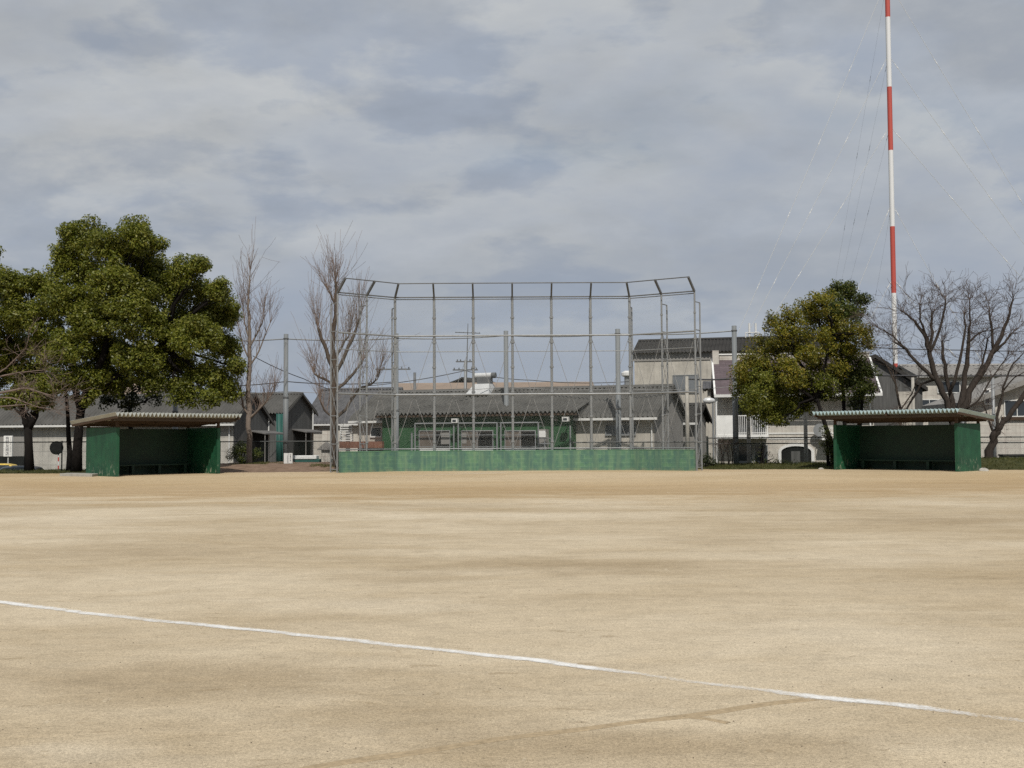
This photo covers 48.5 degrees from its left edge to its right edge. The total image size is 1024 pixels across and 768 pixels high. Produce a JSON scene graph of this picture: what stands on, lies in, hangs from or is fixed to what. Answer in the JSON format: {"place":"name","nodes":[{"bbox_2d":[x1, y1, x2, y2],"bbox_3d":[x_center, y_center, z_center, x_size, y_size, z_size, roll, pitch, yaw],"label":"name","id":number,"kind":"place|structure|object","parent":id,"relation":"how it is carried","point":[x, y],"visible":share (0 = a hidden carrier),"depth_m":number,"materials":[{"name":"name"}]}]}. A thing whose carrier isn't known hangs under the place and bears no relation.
{"place":"outdoors","nodes":[
{"label":"outdoors","id":0,"kind":"place"},
{"bbox_2d":[0,392,282,469],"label":"warehouse","id":1,"kind":"structure","parent":0,"point":[48,428],"depth_m":77.79,"materials":[{"name":"concrete"}]},
{"bbox_2d":[252,434,269,461],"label":"doorway","id":2,"kind":"structure","parent":1,"relation":"in","point":[256,437],"depth_m":79.01,"materials":[{"name":"black"}]},
{"bbox_2d":[276,413,282,461],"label":"tarpaulin","id":3,"kind":"object","parent":1,"relation":"hanging from","point":[279,422],"visible":0.36,"depth_m":83.93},
{"bbox_2d":[253,356,329,389],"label":"power cable","id":4,"kind":"object","parent":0,"point":[288,373],"visible":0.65,"depth_m":82.64,"materials":[{"name":"black rubber"}]},
{"bbox_2d":[195,381,390,385],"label":"power cable","id":5,"kind":"object","parent":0,"point":[314,383],"visible":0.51,"depth_m":74.08,"materials":[{"name":"black rubber"}]},
{"bbox_2d":[312,387,402,458],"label":"house","id":6,"kind":"structure","parent":0,"point":[322,419],"depth_m":97.00,"materials":[{"name":"grey"}]},
{"bbox_2d":[449,377,476,382],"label":"house","id":7,"kind":"structure","parent":0,"point":[461,379],"depth_m":136.19,"materials":[{"name":"grey tile"}]},
{"bbox_2d":[361,370,628,386],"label":"power cable","id":8,"kind":"object","parent":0,"point":[496,377],"visible":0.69,"depth_m":106.12,"materials":[{"name":"black rubber"}]},
{"bbox_2d":[0,458,1023,767],"bbox_3d":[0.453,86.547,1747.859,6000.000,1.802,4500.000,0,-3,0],"label":"ground","id":9,"kind":"structure","parent":0,"point":[860,584],"depth_m":10.24,"materials":[{"name":"beige sand"}]},
{"bbox_2d":[3,436,12,462],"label":"shop sign","id":10,"kind":"object","parent":9,"relation":"on","point":[6,452],"visible":0.88,"depth_m":73.80,"materials":[{"name":"white metal"}]},
{"bbox_2d":[0,245,68,470],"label":"camphor tree","id":11,"kind":"object","parent":9,"relation":"on","point":[18,313],"visible":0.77,"depth_m":59.03,"materials":[{"name":"green plant"}]},
{"bbox_2d":[0,441,85,470],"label":"chain link fence","id":12,"kind":"object","parent":9,"relation":"on","point":[57,442],"visible":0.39,"depth_m":60.70,"materials":[{"name":"grey metal"}]},
{"bbox_2d":[0,317,100,421],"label":"cherry tree","id":13,"kind":"object","parent":9,"relation":"on","point":[18,388],"visible":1,"depth_m":54.54,"materials":[{"name":"brown plant"}]},
{"bbox_2d":[51,362,81,470],"bbox_3d":[-23.793,1.613,60.320,2.016,6.361,2.150,0,-3,0],"label":"slender tree","id":14,"kind":"object","parent":9,"relation":"on","point":[69,448],"visible":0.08,"depth_m":59.46,"materials":[{"name":"brown plant"}]},
{"bbox_2d":[60,473,97,476],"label":"concrete slab","id":15,"kind":"structure","parent":9,"relation":"on","point":[81,474],"depth_m":52.00,"materials":[{"name":"grey concrete"}]},
{"bbox_2d":[81,384,169,394],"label":"house","id":16,"kind":"structure","parent":9,"relation":"on","point":[143,389],"depth_m":101.86,"materials":[{"name":"grey"}]},
{"bbox_2d":[97,372,163,428],"bbox_3d":[-21.024,1.693,62.523,3.742,6.593,4.067,0,-3,0],"label":"evergreen tree","id":17,"kind":"object","parent":9,"relation":"on","point":[131,399],"visible":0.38,"depth_m":62.05,"materials":[{"name":"green plant"}]},
{"bbox_2d":[35,213,247,471],"bbox_3d":[-18.887,-2.156,58.541,10.754,13.490,6.098,0,-3,0],"label":"camphor tree","id":18,"kind":"object","parent":9,"relation":"on","point":[110,298],"visible":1,"depth_m":57.66,"materials":[{"name":"green plant"}]},
{"bbox_2d":[70,412,241,476],"bbox_3d":[-16.904,2.888,54.207,4.322,2.945,6.565,-3,-4,43],"label":"dugout","id":19,"kind":"object","parent":9,"relation":"on","point":[113,449],"visible":0.94,"depth_m":54.81,"materials":[{"name":"green paint"}]},
{"bbox_2d":[172,374,177,428],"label":"net pole","id":20,"kind":"object","parent":9,"relation":"on","point":[175,409],"visible":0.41,"depth_m":66.40,"materials":[{"name":"grey metal"}]},
{"bbox_2d":[126,331,731,342],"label":"span cable","id":21,"kind":"object","parent":20,"relation":"attached to","point":[476,337],"visible":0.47,"depth_m":66.09,"materials":[{"name":"metal"}]},
{"bbox_2d":[244,386,731,393],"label":"span cable","id":22,"kind":"object","parent":20,"relation":"attached to","point":[487,388],"visible":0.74,"depth_m":65.96,"materials":[{"name":"metal"}]},
{"bbox_2d":[225,441,263,463],"bbox_3d":[-14.908,3.832,63.427,2.309,1.390,1.451,0,-3,0],"label":"shrub","id":23,"kind":"object","parent":9,"relation":"on","point":[234,454],"visible":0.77,"depth_m":63.35,"materials":[{"name":"green plant"}]},
{"bbox_2d":[230,220,285,462],"bbox_3d":[-14.200,-2.312,62.121,3.762,13.579,3.229,0,-3,0],"label":"ginkgo tree","id":24,"kind":"object","parent":9,"relation":"on","point":[248,411],"visible":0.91,"depth_m":62.10,"materials":[{"name":"brown plant"}]},
{"bbox_2d":[220,441,329,462],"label":"chain link fence","id":25,"kind":"object","parent":9,"relation":"on","point":[276,447],"visible":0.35,"depth_m":65.64,"materials":[{"name":"grey metal"}]},
{"bbox_2d":[283,334,288,461],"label":"net pole","id":26,"kind":"object","parent":9,"relation":"on","point":[285,412],"visible":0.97,"depth_m":65.92,"materials":[{"name":"grey metal"}]},
{"bbox_2d":[284,453,292,463],"bbox_3d":[-12.270,4.084,62.376,0.476,0.592,0.045,0,-3,0],"label":"notice board","id":27,"kind":"object","parent":9,"relation":"on","point":[288,458],"visible":1,"depth_m":62.36,"materials":[{"name":"metal"}]},
{"bbox_2d":[257,392,321,461],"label":"shed","id":28,"kind":"structure","parent":9,"relation":"on","point":[302,411],"depth_m":88.73,"materials":[{"name":"grey stone"}]},
{"bbox_2d":[294,432,309,455],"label":"doorway","id":29,"kind":"structure","parent":28,"relation":"in","point":[298,436],"depth_m":89.36,"materials":[{"name":"black"}]},
{"bbox_2d":[319,427,350,451],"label":"outbuilding","id":30,"kind":"structure","parent":9,"relation":"on","point":[325,433],"depth_m":74.03,"materials":[{"name":"white paint"}]},
{"bbox_2d":[291,225,418,466],"bbox_3d":[-8.536,-1.954,61.182,6.566,13.401,4.403,1,-3,-21],"label":"ginkgo tree","id":31,"kind":"object","parent":9,"relation":"on","point":[334,322],"visible":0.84,"depth_m":60.47,"materials":[{"name":"brown plant"}]},
{"bbox_2d":[375,365,409,385],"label":"utility pole","id":32,"kind":"object","parent":9,"relation":"on","point":[393,371],"visible":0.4,"depth_m":104.13,"materials":[{"name":"concrete"}]},
{"bbox_2d":[393,333,398,450],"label":"net pole","id":33,"kind":"object","parent":9,"relation":"on","point":[397,391],"visible":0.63,"depth_m":65.56,"materials":[{"name":"grey metal"}]},
{"bbox_2d":[413,372,415,389],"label":"utility pole","id":34,"kind":"object","parent":9,"relation":"on","point":[414,383],"visible":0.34,"depth_m":112.04,"materials":[{"name":"concrete"}]},
{"bbox_2d":[453,359,477,388],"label":"utility pole","id":35,"kind":"object","parent":9,"relation":"on","point":[454,369],"visible":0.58,"depth_m":108.13,"materials":[{"name":"concrete"}]},
{"bbox_2d":[455,327,479,388],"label":"utility pole","id":36,"kind":"object","parent":9,"relation":"on","point":[467,332],"visible":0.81,"depth_m":80.77,"materials":[{"name":"concrete"}]},
{"bbox_2d":[0,600,969,714],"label":"foul line","id":37,"kind":"object","parent":9,"relation":"on","point":[833,698],"visible":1,"depth_m":8.49,"materials":[{"name":"white paint"}]},
{"bbox_2d":[399,382,593,389],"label":"hall","id":38,"kind":"structure","parent":9,"relation":"on","point":[406,386],"depth_m":119.58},
{"bbox_2d":[504,331,508,405],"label":"net pole","id":39,"kind":"object","parent":9,"relation":"on","point":[506,400],"visible":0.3,"depth_m":67.62,"materials":[{"name":"grey metal"}]},
{"bbox_2d":[0,558,1019,767],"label":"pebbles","id":40,"kind":"object","parent":9,"relation":"on","point":[500,688],"visible":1,"depth_m":7.00,"materials":[{"name":"brown stone"}]},
{"bbox_2d":[339,384,689,450],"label":"warehouse","id":41,"kind":"structure","parent":9,"relation":"on","point":[607,425],"depth_m":67.22,"materials":[{"name":"beige"}]},
{"bbox_2d":[370,427,381,436],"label":"window","id":42,"kind":"structure","parent":41,"relation":"in","point":[376,431],"depth_m":70.07,"materials":[{"name":"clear glass"}]},
{"bbox_2d":[466,372,496,393],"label":"roof ventilator","id":43,"kind":"object","parent":41,"relation":"on","point":[482,384],"visible":0.77,"depth_m":70.64,"materials":[{"name":"silver metal"}]},
{"bbox_2d":[605,424,635,435],"bbox_3d":[6.122,2.590,64.222,1.795,0.646,0.120,-1,-3,22],"label":"window","id":44,"kind":"structure","parent":41,"relation":"in","point":[609,429],"depth_m":64.21,"materials":[{"name":"glass"}]},
{"bbox_2d":[621,371,628,384],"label":"vent stack","id":45,"kind":"object","parent":41,"relation":"on","point":[626,378],"visible":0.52,"depth_m":117.86,"materials":[{"name":"metal"}]},
{"bbox_2d":[330,276,702,472],"bbox_3d":[0.207,-0.412,57.021,18.437,9.531,3.454,0,-3,0],"label":"backstop frame","id":46,"kind":"object","parent":9,"relation":"on","point":[630,334],"visible":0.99,"depth_m":57.91,"materials":[{"name":"metal"}]},
{"bbox_2d":[339,450,695,472],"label":"wall","id":47,"kind":"structure","parent":9,"relation":"on","point":[488,460],"depth_m":57.57,"materials":[{"name":"green concrete"}]},
{"bbox_2d":[300,697,822,767],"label":"drag track","id":48,"kind":"structure","parent":9,"relation":"on","point":[469,743],"depth_m":6.16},
{"bbox_2d":[615,329,621,449],"bbox_3d":[5.881,1.428,62.903,0.340,8.972,0.340,0,-3,0],"label":"net pole","id":49,"kind":"object","parent":9,"relation":"on","point":[618,390],"visible":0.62,"depth_m":62.85,"materials":[{"name":"grey metal"}]},
{"bbox_2d":[572,441,707,466],"bbox_3d":[6.821,3.789,60.436,7.278,1.522,0.070,0,-3,-4],"label":"chain link fence","id":50,"kind":"object","parent":9,"relation":"on","point":[652,442],"visible":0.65,"depth_m":60.48,"materials":[{"name":"grey metal"}]},
{"bbox_2d":[685,376,689,449],"bbox_3d":[9.531,2.110,61.868,0.241,5.063,0.253,0,-3,0],"label":"utility pole","id":51,"kind":"object","parent":9,"relation":"on","point":[687,436],"visible":0.62,"depth_m":61.82,"materials":[{"name":"concrete"}]},
{"bbox_2d":[688,376,824,379],"bbox_3d":[14.174,-0.370,62.435,9.362,0.358,0.296,0,-3,-7],"label":"power cable","id":52,"kind":"object","parent":51,"relation":"attached to","point":[714,379],"visible":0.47,"depth_m":62.00,"materials":[{"name":"black rubber"}]},
{"bbox_2d":[683,403,711,465],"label":"shed","id":53,"kind":"structure","parent":9,"relation":"on","point":[706,417],"depth_m":72.42,"materials":[{"name":"metal"}]},
{"bbox_2d":[679,715,728,723],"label":"drag track","id":54,"kind":"structure","parent":9,"relation":"on","point":[714,720],"depth_m":6.47,"materials":[{"name":"beige sand"}]},
{"bbox_2d":[698,452,721,466],"bbox_3d":[10.374,4.040,60.097,1.313,0.966,1.206,0,-3,0],"label":"shrub","id":55,"kind":"object","parent":9,"relation":"on","point":[707,459],"visible":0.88,"depth_m":60.03,"materials":[{"name":"green plant"}]},
{"bbox_2d":[713,433,731,464],"bbox_3d":[11.224,3.538,60.757,0.931,1.810,1.672,-3,-4,45],"label":"bare shrub","id":56,"kind":"object","parent":9,"relation":"on","point":[722,460],"visible":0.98,"depth_m":60.65,"materials":[{"name":"brown plant"}]},
{"bbox_2d":[719,435,739,463],"bbox_3d":[11.614,3.592,60.885,1.277,1.722,1.178,-2,-3,34],"label":"bare shrub","id":57,"kind":"object","parent":9,"relation":"on","point":[731,449],"visible":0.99,"depth_m":60.86,"materials":[{"name":"brown plant"}]},
{"bbox_2d":[731,326,738,463],"bbox_3d":[12.203,0.654,62.238,0.340,7.706,0.340,0,-3,0],"label":"net pole","id":58,"kind":"object","parent":9,"relation":"on","point":[734,400],"visible":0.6,"depth_m":62.09,"materials":[{"name":"grey metal"}]},
{"bbox_2d":[752,436,776,463],"bbox_3d":[13.393,3.502,60.498,1.394,1.632,0.530,0,-3,0],"label":"shrub","id":59,"kind":"object","parent":9,"relation":"on","point":[762,460],"visible":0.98,"depth_m":60.47,"materials":[{"name":"green plant"}]},
{"bbox_2d":[707,436,832,463],"bbox_3d":[13.856,3.638,61.092,6.729,1.630,0.070,0,-3,0],"label":"chain link fence","id":60,"kind":"object","parent":9,"relation":"on","point":[811,443],"visible":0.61,"depth_m":61.09,"materials":[{"name":"grey metal"}]},
{"bbox_2d":[768,458,798,464],"bbox_3d":[14.410,4.219,60.667,1.843,0.641,0.708,-2,-3,24],"label":"shrub","id":61,"kind":"object","parent":9,"relation":"on","point":[783,462],"visible":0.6,"depth_m":60.55,"materials":[{"name":"green plant"}]},
{"bbox_2d":[726,288,877,465],"bbox_3d":[15.478,-0.182,59.815,8.599,9.466,4.992,0,-3,0],"label":"evergreen tree","id":62,"kind":"object","parent":9,"relation":"on","point":[771,383],"visible":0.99,"depth_m":59.39,"materials":[{"name":"green plant"}]},
{"bbox_2d":[818,425,833,465],"bbox_3d":[16.355,3.176,58.954,1.016,2.252,1.168,0,-3,0],"label":"shrub","id":63,"kind":"object","parent":9,"relation":"on","point":[827,443],"visible":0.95,"depth_m":58.79,"materials":[{"name":"green plant"}]},
{"bbox_2d":[817,279,882,425],"bbox_3d":[18.032,-0.519,61.024,3.593,10.311,3.968,0,-3,0],"label":"evergreen tree","id":64,"kind":"object","parent":9,"relation":"on","point":[861,372],"visible":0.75,"depth_m":60.58,"materials":[{"name":"green plant"}]},
{"bbox_2d":[737,0,1023,366],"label":"radio mast","id":65,"kind":"object","parent":9,"relation":"on","point":[891,210],"visible":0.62,"depth_m":302.79,"materials":[{"name":"metal"}]},
{"bbox_2d":[853,327,938,424],"bbox_3d":[20.025,0.557,59.721,4.656,7.948,2.763,1,-3,-23],"label":"cherry tree","id":66,"kind":"object","parent":9,"relation":"on","point":[893,377],"visible":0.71,"depth_m":59.61,"materials":[{"name":"brown plant"}]},
{"bbox_2d":[812,408,995,471],"bbox_3d":[18.944,2.749,55.209,3.972,2.945,7.460,2,-4,-45],"label":"dugout","id":67,"kind":"object","parent":9,"relation":"on","point":[956,446],"visible":0.91,"depth_m":55.63,"materials":[{"name":"green paint"}]},
{"bbox_2d":[840,265,1023,425],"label":"cherry tree","id":68,"kind":"object","parent":9,"relation":"on","point":[965,398],"visible":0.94,"depth_m":57.55,"materials":[{"name":"brown plant"}]},
{"bbox_2d":[922,368,1023,457],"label":"house","id":69,"kind":"structure","parent":9,"relation":"on","point":[1015,426],"depth_m":67.58,"materials":[{"name":"white paint"}]},
{"bbox_2d":[983,388,990,404],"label":"window","id":70,"kind":"structure","parent":69,"relation":"in","point":[985,401],"depth_m":67.64,"materials":[{"name":"white paint"}]},
{"bbox_2d":[1004,400,1023,416],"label":"window","id":71,"kind":"structure","parent":69,"relation":"in","point":[1008,404],"depth_m":67.53,"materials":[{"name":"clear glass"}]},
{"bbox_2d":[968,330,1023,457],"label":"cherry tree","id":72,"kind":"object","parent":9,"relation":"on","point":[996,432],"visible":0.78,"depth_m":58.55,"materials":[{"name":"brown plant"}]},
{"bbox_2d":[981,436,1023,457],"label":"chain link fence","id":73,"kind":"object","parent":9,"relation":"on","point":[1005,437],"visible":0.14,"depth_m":61.10,"materials":[{"name":"grey metal"}]},
{"bbox_2d":[0,456,1023,472],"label":"grass","id":74,"kind":"structure","parent":0,"point":[752,465],"depth_m":59.10,"materials":[{"name":"green plant"}]},
{"bbox_2d":[0,0,1023,403],"label":"sky","id":75,"kind":"structure","parent":0,"point":[464,141],"materials":[{"name":"grey"}]},
{"bbox_2d":[702,381,714,461],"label":"house","id":76,"kind":"structure","parent":0,"point":[706,384],"depth_m":88.35,"materials":[{"name":"beige"}]},
{"bbox_2d":[633,323,837,464],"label":"warehouse","id":77,"kind":"structure","parent":0,"point":[722,345],"depth_m":97.02,"materials":[{"name":"beige"}]},
{"bbox_2d":[673,375,698,392],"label":"window","id":78,"kind":"structure","parent":77,"relation":"in","point":[680,377],"depth_m":96.55,"materials":[{"name":"glass"}]},
{"bbox_2d":[711,350,882,463],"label":"apartment building","id":79,"kind":"structure","parent":0,"point":[720,363],"depth_m":76.67,"materials":[{"name":"white paint"}]},
{"bbox_2d":[738,401,745,434],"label":"balcony door","id":80,"kind":"structure","parent":79,"relation":"in","point":[740,428],"depth_m":77.16,"materials":[{"name":"glass"}]},
{"bbox_2d":[739,445,752,463],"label":"terrace door","id":81,"kind":"structure","parent":79,"relation":"in","point":[742,454],"depth_m":77.05,"materials":[{"name":"glass"}]},
{"bbox_2d":[752,416,765,433],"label":"balcony door","id":82,"kind":"structure","parent":79,"relation":"in","point":[754,430],"depth_m":77.01,"materials":[{"name":"glass"}]},
{"bbox_2d":[754,445,767,462],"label":"terrace door","id":83,"kind":"structure","parent":79,"relation":"in","point":[756,447],"depth_m":76.90,"materials":[{"name":"glass"}]},
{"bbox_2d":[871,354,927,425],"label":"house","id":84,"kind":"structure","parent":0,"point":[888,398],"depth_m":84.32,"materials":[{"name":"stone"}]},
{"bbox_2d":[877,347,1023,351],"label":"power cable","id":85,"kind":"object","parent":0,"point":[944,349],"visible":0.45,"depth_m":75.18,"materials":[{"name":"black rubber"}]},
{"bbox_2d":[897,363,1023,424],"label":"house","id":86,"kind":"structure","parent":0,"point":[930,395],"depth_m":92.61,"materials":[{"name":"grey"}]},
{"bbox_2d":[923,399,938,404],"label":"window","id":87,"kind":"structure","parent":86,"relation":"in","point":[925,401],"depth_m":92.46,"materials":[{"name":"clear glass"}]},
{"bbox_2d":[937,381,959,392],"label":"window","id":88,"kind":"structure","parent":86,"relation":"in","point":[956,389],"depth_m":92.44,"materials":[{"name":"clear glass"}]},
{"label":"street","id":89,"kind":"structure","parent":0,"visible":0},
{"bbox_2d":[0,463,17,467],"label":"parked car","id":90,"kind":"object","parent":89,"relation":"on","point":[5,465],"visible":0.08,"depth_m":71.42,"materials":[{"name":"yellow paint"}]},
{"bbox_2d":[0,466,42,470],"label":"parked car","id":91,"kind":"object","parent":89,"relation":"on","point":[20,467],"visible":0.06,"depth_m":68.82,"materials":[{"name":"metal"}]},
{"bbox_2d":[50,443,60,468],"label":"traffic mirror","id":92,"kind":"object","parent":89,"relation":"on","point":[55,446],"visible":0.57,"depth_m":70.79,"materials":[{"name":"white paint"}]},
{"bbox_2d":[293,455,320,461],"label":"storage bin","id":93,"kind":"object","parent":89,"relation":"on","point":[298,458],"visible":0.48,"depth_m":69.91,"materials":[{"name":"white paint"}]},
{"bbox_2d":[318,442,331,461],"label":"meter hut","id":94,"kind":"object","parent":89,"relation":"on","point":[324,448],"visible":0.32,"depth_m":68.86,"materials":[{"name":"grey concrete"}]},
{"bbox_2d":[374,401,589,450],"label":"clubhouse","id":95,"kind":"structure","parent":89,"relation":"on","point":[453,432],"depth_m":66.54,"materials":[{"name":"green stone"}]},
{"bbox_2d":[419,430,450,450],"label":"sliding door","id":96,"kind":"structure","parent":95,"relation":"in","point":[423,439],"depth_m":67.80,"materials":[{"name":"metal"}]},
{"bbox_2d":[461,430,493,449],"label":"sliding door","id":97,"kind":"structure","parent":95,"relation":"in","point":[486,437],"depth_m":66.58,"materials":[{"name":"glass"}]},
{"bbox_2d":[505,430,535,449],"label":"sliding door","id":98,"kind":"structure","parent":95,"relation":"in","point":[529,435],"depth_m":65.61,"materials":[{"name":"metal"}]},
{"bbox_2d":[703,397,714,461],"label":"street lamp","id":99,"kind":"object","parent":89,"relation":"on","point":[709,400],"visible":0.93,"depth_m":69.91,"materials":[{"name":"metal"}]},
{"bbox_2d":[746,415,750,462],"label":"utility pole","id":100,"kind":"object","parent":89,"relation":"on","point":[748,441],"visible":0.31,"depth_m":65.33,"materials":[{"name":"concrete"}]},
{"bbox_2d":[803,412,807,461],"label":"utility pole","id":101,"kind":"object","parent":89,"relation":"on","point":[805,439],"visible":0.31,"depth_m":65.34,"materials":[{"name":"concrete"}]},
{"bbox_2d":[911,378,914,424],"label":"utility pole","id":102,"kind":"object","parent":89,"relation":"on","point":[913,401],"visible":0.34,"depth_m":65.97,"materials":[{"name":"concrete"}]},
{"bbox_2d":[991,378,996,456],"bbox_3d":[27.508,2.713,64.938,0.219,6.166,0.230,0,-3,0],"label":"utility pole","id":103,"kind":"object","parent":89,"relation":"on","point":[993,404],"visible":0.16,"depth_m":64.95,"materials":[{"name":"concrete"}]},
{"bbox_2d":[879,375,1023,376],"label":"power cable","id":104,"kind":"object","parent":103,"relation":"attached to","point":[950,375],"visible":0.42,"depth_m":63.07,"materials":[{"name":"black rubber"}]},
{"bbox_2d":[998,454,1023,457],"bbox_3d":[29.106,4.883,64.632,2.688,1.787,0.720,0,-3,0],"label":"curb","id":105,"kind":"object","parent":89,"relation":"on","point":[1011,455],"visible":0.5,"depth_m":64.32,"materials":[{"name":"concrete"}]}
]}

